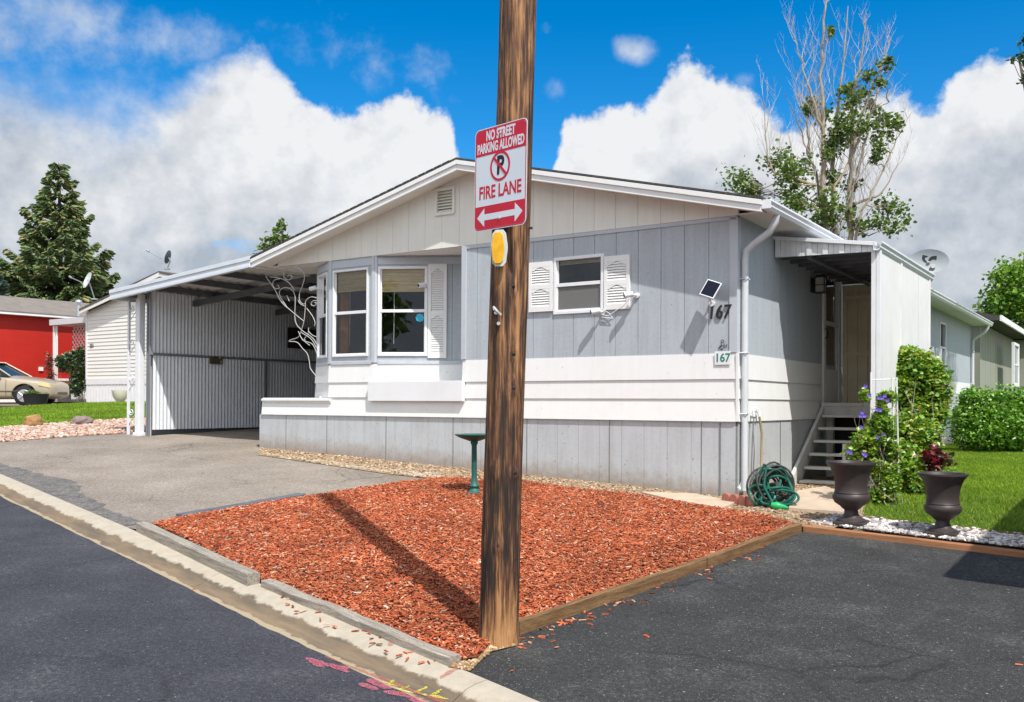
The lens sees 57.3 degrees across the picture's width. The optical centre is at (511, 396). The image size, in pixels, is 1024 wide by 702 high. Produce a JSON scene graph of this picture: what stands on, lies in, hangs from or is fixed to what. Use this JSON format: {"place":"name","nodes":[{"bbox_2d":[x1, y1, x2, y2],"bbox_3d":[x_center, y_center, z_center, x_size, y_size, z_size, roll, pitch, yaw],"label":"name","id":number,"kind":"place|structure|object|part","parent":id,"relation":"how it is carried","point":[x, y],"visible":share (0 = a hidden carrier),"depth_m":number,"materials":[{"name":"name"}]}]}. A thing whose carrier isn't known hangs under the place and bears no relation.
{"place":"outdoors","nodes":[
{"label":"outdoors","id":0,"kind":"place"},
{"bbox_2d":[0,417,145,441],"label":"pink gravel","id":1,"kind":"structure","parent":0,"point":[61,429],"depth_m":17.91,"materials":[{"name":"pink gravel"}]},
{"bbox_2d":[23,414,42,425],"bbox_3d":[-9.832,0.523,19.263,0.394,0.320,0.327,0,0,0],"label":"boulder","id":2,"kind":"object","parent":1,"relation":"on","point":[34,420],"visible":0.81,"depth_m":19.15,"materials":[{"name":"stone"}]},
{"bbox_2d":[69,416,93,423],"bbox_3d":[-9.151,0.537,19.930,0.476,0.256,0.418,0,0,-24],"label":"boulder","id":3,"kind":"object","parent":1,"relation":"on","point":[81,419],"visible":0.74,"depth_m":19.81,"materials":[{"name":"pink stone"}]},
{"bbox_2d":[0,496,419,701],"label":"road","id":4,"kind":"structure","parent":0,"point":[83,619],"depth_m":5.67,"materials":[{"name":"grey asphalt"}]},
{"bbox_2d":[306,658,348,668],"bbox_3d":[-1.064,1.526,5.355,0.323,0.016,0.071,0,0,29],"label":"pink paint","id":5,"kind":"object","parent":4,"relation":"on","point":[325,663],"visible":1,"depth_m":5.36,"materials":[{"name":"red"}]},
{"bbox_2d":[359,683,377,689],"bbox_3d":[-0.767,1.549,5.011,0.141,0.007,0.053,0,0,39],"label":"pink paint","id":6,"kind":"object","parent":4,"relation":"on","point":[367,686],"visible":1,"depth_m":5.01,"materials":[{"name":"red"}]},
{"bbox_2d":[367,679,390,688],"bbox_3d":[-0.718,1.549,5.057,0.202,0.010,0.066,0,0,44],"label":"pink paint","id":7,"kind":"object","parent":4,"relation":"on","point":[383,685],"visible":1,"depth_m":5.06,"materials":[{"name":"red"}]},
{"bbox_2d":[0,428,423,528],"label":"driveway","id":8,"kind":"structure","parent":0,"point":[149,479],"depth_m":12.60,"materials":[{"name":"concrete"}]},
{"bbox_2d":[0,463,141,525],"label":"dark patching","id":9,"kind":"object","parent":8,"relation":"on","point":[66,490],"visible":1,"depth_m":11.05,"materials":[{"name":"concrete"}]},
{"bbox_2d":[109,256,316,435],"bbox_3d":[-2.179,-0.664,20.373,4.670,3.020,11.395,0,-1,34],"label":"carport","id":10,"kind":"object","parent":8,"relation":"on","point":[223,353],"visible":0.51,"depth_m":17.66,"materials":[{"name":"metal"}]},
{"bbox_2d":[288,327,315,349],"bbox_3d":[-4.130,-1.215,20.261,0.020,0.428,1.878,0,-1,34],"label":"dark window","id":11,"kind":"structure","parent":10,"relation":"in","point":[293,333],"depth_m":19.76,"materials":[{"name":"black glass"}]},
{"bbox_2d":[176,493,305,517],"bbox_3d":[-2.848,1.189,9.993,0.138,0.186,1.571,0,0,37],"label":"edging timber","id":12,"kind":"object","parent":8,"relation":"on","point":[240,504],"visible":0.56,"depth_m":9.92,"materials":[{"name":"wood"}]},
{"bbox_2d":[151,475,795,658],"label":"bark mulch","id":13,"kind":"object","parent":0,"point":[403,499],"visible":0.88,"depth_m":8.18,"materials":[{"name":"red wood"}]},
{"bbox_2d":[454,433,484,495],"bbox_3d":[-0.431,0.785,10.704,0.456,0.709,0.456,0,0,0],"label":"bird bath","id":14,"kind":"object","parent":13,"relation":"on","point":[474,438],"visible":0.8,"depth_m":10.67,"materials":[{"name":"teal metal"}]},
{"bbox_2d":[478,0,536,647],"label":"utility pole","id":15,"kind":"object","parent":13,"relation":"on","point":[500,545],"visible":0.88,"depth_m":5.53,"materials":[{"name":"brown wood"}]},
{"bbox_2d":[491,230,507,266],"bbox_3d":[-0.076,-0.867,5.478,0.105,0.215,0.012,0,0,18],"label":"reflector tag","id":16,"kind":"object","parent":15,"relation":"attached to","point":[499,247],"visible":1,"depth_m":5.47,"materials":[{"name":"yellow plastic"}]},
{"bbox_2d":[474,118,527,231],"bbox_3d":[-0.073,-1.294,5.511,0.010,0.619,0.469,0,0,-43],"label":"street sign","id":17,"kind":"object","parent":15,"relation":"attached to","point":[500,175],"visible":1,"depth_m":5.50,"materials":[{"name":"metal"}]},
{"bbox_2d":[449,643,515,670],"bbox_3d":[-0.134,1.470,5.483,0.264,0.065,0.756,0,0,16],"label":"soil crumbs","id":18,"kind":"object","parent":0,"point":[472,661],"visible":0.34,"depth_m":5.26,"materials":[{"name":"soil"}]},
{"bbox_2d":[0,402,1023,670],"bbox_3d":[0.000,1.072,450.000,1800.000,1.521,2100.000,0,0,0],"label":"ground","id":19,"kind":"structure","parent":0,"point":[802,526],"depth_m":9.33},
{"bbox_2d":[0,275,15,402],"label":"spruce tree","id":20,"kind":"object","parent":19,"relation":"on","point":[4,284],"visible":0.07,"depth_m":46.42,"materials":[{"name":"green plant"}]},
{"bbox_2d":[0,362,68,405],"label":"parked car","id":21,"kind":"object","parent":19,"relation":"on","point":[15,383],"visible":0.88,"depth_m":30.20,"materials":[{"name":"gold metal"}]},
{"bbox_3d":[-17.563,-0.859,30.811,2.670,0.590,1.600,0,0,-4],"label":"window glass","id":22,"kind":"part","parent":21,"relation":"part of","materials":[{"name":"blue glass"}]},
{"bbox_2d":[22,390,48,404],"bbox_3d":[-15.008,0.034,29.541,0.793,0.496,0.782,0,0,-8],"label":"planter tub","id":23,"kind":"object","parent":19,"relation":"on","point":[32,397],"visible":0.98,"depth_m":29.27,"materials":[{"name":"black plastic"}]},
{"bbox_2d":[43,352,69,399],"bbox_3d":[-19.005,-0.848,39.059,0.991,2.090,0.542,0,0,0],"label":"rose bush","id":24,"kind":"object","parent":19,"relation":"on","point":[50,372],"visible":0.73,"depth_m":39.01,"materials":[{"name":"plant"}]},
{"bbox_2d":[0,162,120,402],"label":"spruce tree","id":25,"kind":"object","parent":19,"relation":"on","point":[26,273],"visible":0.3,"depth_m":50.84,"materials":[{"name":"green plant"}]},
{"bbox_2d":[49,317,85,401],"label":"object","id":26,"kind":"object","parent":19,"relation":"on","point":[76,322],"visible":0.23,"depth_m":39.48,"materials":[{"name":"white paint"}]},
{"bbox_2d":[53,346,85,400],"bbox_3d":[-18.128,-0.944,38.525,1.403,2.283,0.743,0,0,0],"label":"clematis","id":27,"kind":"object","parent":19,"relation":"on","point":[66,363],"visible":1,"depth_m":38.42,"materials":[{"name":"green plant"}]},
{"bbox_2d":[75,271,177,401],"bbox_3d":[-9.502,-2.196,42.241,12.690,4.935,16.320,0,0,34],"label":"mobile home","id":28,"kind":"object","parent":19,"relation":"on","point":[106,320],"visible":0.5,"depth_m":37.11,"materials":[{"name":"beige plastic"}]},
{"bbox_2d":[68,272,97,299],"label":"satellite dish","id":29,"kind":"object","parent":28,"relation":"attached to","point":[86,280],"visible":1,"depth_m":40.60,"materials":[{"name":"white metal"}]},
{"bbox_2d":[146,249,170,269],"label":"satellite dish","id":30,"kind":"object","parent":28,"relation":"on","point":[166,259],"visible":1,"depth_m":40.44,"materials":[{"name":"grey metal"}]},
{"bbox_2d":[0,474,538,701],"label":"kerb","id":31,"kind":"structure","parent":19,"relation":"on","point":[307,628],"depth_m":6.25,"materials":[{"name":"concrete"}]},
{"bbox_2d":[136,522,259,585],"bbox_3d":[-2.669,1.310,7.797,0.104,0.283,2.413,0,0,-40],"label":"edging timber","id":32,"kind":"object","parent":31,"relation":"on","point":[238,572],"visible":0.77,"depth_m":7.54,"materials":[{"name":"grey wood"}]},
{"bbox_2d":[261,579,460,666],"bbox_3d":[-1.054,1.449,6.028,0.108,0.234,2.185,0,0,-42],"label":"edging timber","id":33,"kind":"object","parent":31,"relation":"on","point":[404,640],"visible":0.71,"depth_m":5.84,"materials":[{"name":"grey wood"}]},
{"bbox_2d":[328,657,443,701],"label":"red paint","id":34,"kind":"object","parent":31,"relation":"on","point":[392,682],"visible":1,"depth_m":5.08,"materials":[{"name":"red"}]},
{"bbox_2d":[383,690,428,701],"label":"pink paint","id":35,"kind":"object","parent":31,"relation":"on","point":[393,691],"visible":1,"depth_m":4.92,"materials":[{"name":"red"}]},
{"bbox_2d":[440,665,460,677],"bbox_3d":[-0.326,1.504,5.126,0.038,0.028,0.192,0,0,38],"label":"red paint","id":36,"kind":"object","parent":31,"relation":"on","point":[448,672],"visible":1,"depth_m":5.09,"materials":[{"name":"red"}]},
{"bbox_2d":[253,217,291,253],"bbox_3d":[-10.000,-3.656,39.957,2.136,7.954,2.077,0,0,-21],"label":"ash tree","id":37,"kind":"object","parent":19,"relation":"on","point":[276,238],"visible":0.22,"depth_m":39.90,"materials":[{"name":"green plant"}]},
{"bbox_2d":[250,157,993,495],"bbox_3d":[4.667,-0.922,19.831,9.329,4.404,18.144,0,-1,34],"label":"mobile home","id":38,"kind":"object","parent":19,"relation":"on","point":[670,379],"visible":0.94,"depth_m":12.20,"materials":[{"name":"grey paint"}]},
{"bbox_2d":[265,266,317,375],"bbox_3d":[-3.473,-1.177,14.723,1.187,1.742,0.017,0,0,34],"label":"iron scrollwork","id":39,"kind":"object","parent":38,"relation":"attached to","point":[284,304],"visible":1,"depth_m":14.60,"materials":[{"name":"paint"}]},
{"bbox_2d":[309,286,321,290],"bbox_3d":[-3.083,-1.698,14.717,0.212,0.086,0.093,0,0,5],"label":"security camera","id":40,"kind":"object","parent":38,"relation":"attached to","point":[311,288],"visible":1,"depth_m":14.70,"materials":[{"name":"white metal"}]},
{"bbox_2d":[317,272,327,358],"bbox_3d":[-2.935,-1.253,14.652,0.092,1.319,0.497,0,0,-28],"label":"window","id":41,"kind":"structure","parent":38,"relation":"in","point":[322,280],"depth_m":14.81,"materials":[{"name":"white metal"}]},
{"bbox_2d":[332,267,368,356],"bbox_3d":[-2.391,-1.254,14.142,0.727,1.316,0.167,0,-1,34],"label":"window","id":42,"kind":"structure","parent":38,"relation":"in","point":[346,284],"depth_m":14.26,"materials":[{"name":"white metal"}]},
{"bbox_2d":[377,266,427,355],"bbox_3d":[-1.601,-1.253,13.809,0.750,1.320,0.117,0,0,6],"label":"window","id":43,"kind":"structure","parent":38,"relation":"in","point":[388,280],"depth_m":13.80,"materials":[{"name":"white metal"}]},
{"bbox_2d":[417,282,427,287],"bbox_3d":[-1.290,-1.618,13.664,0.099,0.086,0.211,0,-1,34],"label":"security camera","id":44,"kind":"object","parent":38,"relation":"attached to","point":[423,284],"visible":1,"depth_m":13.61,"materials":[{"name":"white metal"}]},
{"bbox_2d":[553,253,603,314],"bbox_3d":[0.860,-1.417,11.906,0.732,0.731,0.094,0,-1,34],"label":"window","id":45,"kind":"structure","parent":38,"relation":"in","point":[597,257],"depth_m":11.93,"materials":[{"name":"white metal"}]},
{"bbox_2d":[590,308,605,314],"bbox_3d":[1.069,-1.054,11.630,0.212,0.086,0.093,0,0,-23],"label":"security camera","id":46,"kind":"object","parent":38,"relation":"attached to","point":[596,311],"visible":1,"depth_m":11.59,"materials":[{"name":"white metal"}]},
{"bbox_2d":[623,291,639,297],"bbox_3d":[1.451,-1.231,11.367,0.221,0.086,0.095,0,0,-25],"label":"security camera","id":47,"kind":"object","parent":38,"relation":"attached to","point":[630,294],"visible":1,"depth_m":11.33,"materials":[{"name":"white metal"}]},
{"bbox_2d":[700,279,721,305],"bbox_3d":[2.308,-1.197,10.754,0.221,0.310,0.234,0,0,-44],"label":"solar panel","id":48,"kind":"object","parent":38,"relation":"attached to","point":[710,289],"visible":1,"depth_m":10.72,"materials":[{"name":"black glass"}]},
{"bbox_2d":[751,408,770,482],"bbox_3d":[2.916,0.584,11.052,0.238,0.897,0.263,0,0,6],"label":"water tap","id":49,"kind":"object","parent":38,"relation":"attached to","point":[758,412],"visible":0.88,"depth_m":11.03,"materials":[{"name":"white metal"}]},
{"bbox_2d":[811,275,827,293],"bbox_3d":[4.276,-1.561,13.050,0.192,0.247,0.142,0,-1,34],"label":"wall lantern","id":50,"kind":"object","parent":38,"relation":"attached to","point":[821,285],"depth_m":13.01,"materials":[{"name":"black metal"}]},
{"bbox_2d":[821,276,840,402],"bbox_3d":[4.727,-0.885,13.918,0.118,2.000,0.880,0,-1,34],"label":"door","id":51,"kind":"structure","parent":38,"relation":"in","point":[830,387],"depth_m":14.05,"materials":[{"name":"white paint"}]},
{"bbox_2d":[910,249,948,272],"bbox_3d":[7.734,-2.538,17.726,0.718,0.525,0.776,0,0,-45],"label":"satellite dish","id":52,"kind":"object","parent":38,"relation":"attached to","point":[933,261],"visible":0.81,"depth_m":17.82,"materials":[{"name":"grey metal"}]},
{"bbox_2d":[939,322,945,372],"bbox_3d":[9.916,-1.077,21.655,0.094,1.247,0.756,0,-1,34],"label":"window","id":53,"kind":"structure","parent":38,"relation":"in","point":[941,323],"depth_m":21.70,"materials":[{"name":"white metal"}]},
{"bbox_2d":[716,0,916,298],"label":"cottonwood tree","id":54,"kind":"object","parent":19,"relation":"on","point":[810,106],"visible":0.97,"depth_m":30.81,"materials":[{"name":"green plant"}]},
{"bbox_2d":[833,299,1023,406],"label":"mobile home","id":55,"kind":"object","parent":19,"relation":"on","point":[999,351],"visible":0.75,"depth_m":29.12,"materials":[{"name":"green paint"}]},
{"bbox_2d":[1012,342,1018,386],"bbox_3d":[15.959,-0.998,29.716,0.082,1.373,1.378,0,-1,34],"label":"window","id":56,"kind":"structure","parent":55,"relation":"in","point":[1015,347],"depth_m":29.65,"materials":[{"name":"white metal"}]},
{"bbox_2d":[0,0,1023,322],"label":"sky","id":57,"kind":"structure","parent":0,"point":[188,129],"materials":[{"name":"blue"}]},
{"bbox_2d":[258,447,869,527],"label":"gravel path","id":58,"kind":"structure","parent":0,"point":[822,477],"depth_m":11.91,"materials":[{"name":"beige gravel"}]},
{"bbox_2d":[258,452,444,477],"bbox_3d":[-2.400,0.966,13.267,4.226,0.230,0.355,0,0,38],"label":"concrete border","id":59,"kind":"object","parent":58,"relation":"on","point":[356,466],"visible":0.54,"depth_m":13.08,"materials":[{"name":"beige concrete"}]},
{"bbox_2d":[640,491,733,507],"bbox_3d":[2.030,1.152,10.474,0.509,0.100,1.256,0,0,-31],"label":"paver","id":60,"kind":"object","parent":58,"relation":"on","point":[701,499],"visible":0.68,"depth_m":10.45,"materials":[{"name":"beige concrete"}]},
{"bbox_2d":[722,493,755,506],"bbox_3d":[2.463,1.131,10.183,0.050,0.142,0.425,0,0,-39],"label":"scalloped edging","id":61,"kind":"object","parent":58,"relation":"on","point":[743,500],"visible":0.76,"depth_m":10.14,"materials":[{"name":"red concrete"}]},
{"bbox_2d":[737,482,748,492],"bbox_3d":[2.646,1.023,10.783,0.161,0.195,0.116,0,0,0],"label":"plastic cover","id":62,"kind":"object","parent":58,"relation":"on","point":[739,488],"visible":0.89,"depth_m":10.76,"materials":[{"name":"white plastic"}]},
{"bbox_2d":[746,461,799,509],"bbox_3d":[2.797,0.959,10.114,0.550,0.514,0.558,0,0,0],"label":"garden hose","id":63,"kind":"object","parent":58,"relation":"on","point":[761,487],"visible":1,"depth_m":10.04,"materials":[{"name":"plastic"}]},
{"bbox_2d":[789,486,843,513],"bbox_3d":[3.535,1.165,10.661,0.606,0.111,2.053,0,0,21],"label":"paver","id":64,"kind":"object","parent":58,"relation":"on","point":[818,499],"visible":0.69,"depth_m":10.22,"materials":[{"name":"beige concrete"}]},
{"bbox_2d":[467,532,1023,701],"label":"parking pad","id":65,"kind":"object","parent":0,"point":[806,617],"visible":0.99,"depth_m":5.76,"materials":[{"name":"asphalt"}]},
{"bbox_2d":[192,547,1022,670],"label":"stray mulch","id":66,"kind":"object","parent":65,"relation":"on","point":[560,624],"visible":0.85,"depth_m":6.00,"materials":[{"name":"red wood"}]},
{"bbox_2d":[519,557,706,635],"bbox_3d":[0.776,1.404,6.615,0.054,0.251,2.232,0,0,42],"label":"edging timber","id":67,"kind":"object","parent":65,"relation":"on","point":[531,622],"visible":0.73,"depth_m":6.46,"materials":[{"name":"brown wood"}]},
{"bbox_2d":[704,523,801,567],"bbox_3d":[2.118,1.308,8.141,0.065,0.233,1.814,0,0,40],"label":"edging timber","id":68,"kind":"object","parent":65,"relation":"on","point":[729,553],"visible":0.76,"depth_m":8.02,"materials":[{"name":"brown wood"}]},
{"bbox_2d":[803,525,1023,557],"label":"edging timber","id":69,"kind":"object","parent":65,"relation":"on","point":[918,541],"visible":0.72,"depth_m":8.29,"materials":[{"name":"brown wood"}]},
{"bbox_2d":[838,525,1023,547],"bbox_3d":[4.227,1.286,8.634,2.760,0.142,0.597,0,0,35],"label":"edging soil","id":70,"kind":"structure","parent":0,"point":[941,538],"depth_m":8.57,"materials":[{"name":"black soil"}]},
{"bbox_2d":[810,513,1023,546],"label":"white gravel","id":71,"kind":"structure","parent":70,"relation":"on","point":[967,533],"depth_m":8.76,"materials":[{"name":"white gravel"}]},
{"bbox_2d":[826,460,876,527],"bbox_3d":[3.299,0.946,9.119,0.466,0.622,0.466,0,0,34],"label":"garden urn","id":72,"kind":"object","parent":71,"relation":"on","point":[850,496],"visible":0.98,"depth_m":8.99,"materials":[{"name":"ceramic"}]},
{"bbox_2d":[917,471,968,536],"bbox_3d":[3.981,1.000,8.667,0.434,0.580,0.434,0,0,34],"label":"garden urn","id":73,"kind":"object","parent":71,"relation":"on","point":[942,507],"visible":0.98,"depth_m":8.55,"materials":[{"name":"plastic"}]},
{"bbox_2d":[936,466,963,472],"bbox_3d":[6.182,1.065,13.222,0.358,0.232,0.346,0,0,40],"label":"hosta plant","id":74,"kind":"object","parent":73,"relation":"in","point":[949,468],"visible":0.28,"depth_m":13.18,"materials":[{"name":"green plant"}]},
{"bbox_2d":[859,515,1023,534],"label":"edging timber","id":75,"kind":"object","parent":70,"relation":"on","point":[951,526],"visible":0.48,"depth_m":8.93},
{"bbox_2d":[920,441,958,471],"bbox_3d":[4.990,0.848,11.010,0.371,0.676,0.436,0,0,-26],"label":"coleus plant","id":76,"kind":"object","parent":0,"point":[936,458],"visible":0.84,"depth_m":10.95,"materials":[{"name":"red plant"}]},
{"bbox_2d":[861,441,1023,532],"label":"lawn","id":77,"kind":"structure","parent":0,"point":[917,504],"depth_m":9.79,"materials":[{"name":"plant"}]},
{"bbox_2d":[840,384,904,505],"bbox_3d":[3.953,0.536,10.290,0.722,1.347,0.426,0,0,0],"label":"clematis","id":78,"kind":"object","parent":77,"relation":"on","point":[872,443],"visible":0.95,"depth_m":10.23,"materials":[{"name":"green plant"}]},
{"bbox_2d":[870,372,898,497],"bbox_3d":[4.103,0.472,10.323,0.318,1.479,0.024,0,0,0],"label":"trellis","id":79,"kind":"object","parent":77,"relation":"on","point":[892,408],"visible":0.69,"depth_m":10.31,"materials":[{"name":"white paint"}]},
{"bbox_2d":[891,344,954,494],"bbox_3d":[4.982,0.262,11.609,0.902,1.874,1.689,0,0,27],"label":"climbing vine","id":80,"kind":"object","parent":77,"relation":"on","point":[924,397],"visible":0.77,"depth_m":11.76,"materials":[{"name":"green plant"}]},
{"bbox_2d":[946,383,1023,451],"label":"hedge","id":81,"kind":"object","parent":77,"relation":"on","point":[985,422],"visible":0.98,"depth_m":19.26,"materials":[{"name":"green plant"}]},
{"bbox_2d":[972,252,1023,328],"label":"maple tree","id":82,"kind":"object","parent":77,"relation":"on","point":[1006,291],"visible":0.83,"depth_m":41.58,"materials":[{"name":"green plant"}]},
{"bbox_2d":[1005,33,1023,88],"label":"elm tree","id":83,"kind":"object","parent":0,"point":[1020,57],"visible":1,"depth_m":18.41,"materials":[{"name":"green plant"}]},
{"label":"left lawn","id":84,"kind":"structure","parent":0,"visible":0},
{"bbox_2d":[0,401,145,426],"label":"lawn grass","id":85,"kind":"structure","parent":84,"relation":"on","point":[47,413],"depth_m":24.51,"materials":[{"name":"green plant"}]},
{"bbox_2d":[111,390,126,401],"bbox_3d":[-13.325,0.000,31.898,0.566,0.414,0.566,0,0,0],"label":"bowl planter","id":86,"kind":"object","parent":84,"relation":"on","point":[119,395],"visible":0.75,"depth_m":31.70,"materials":[{"name":"beige ceramic"}]},
{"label":"far pavement","id":87,"kind":"structure","parent":0,"visible":0},
{"bbox_2d":[0,295,89,401],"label":"mobile home","id":88,"kind":"object","parent":87,"relation":"on","point":[26,336],"visible":0.28,"depth_m":41.03,"materials":[{"name":"red paint"}]}
]}

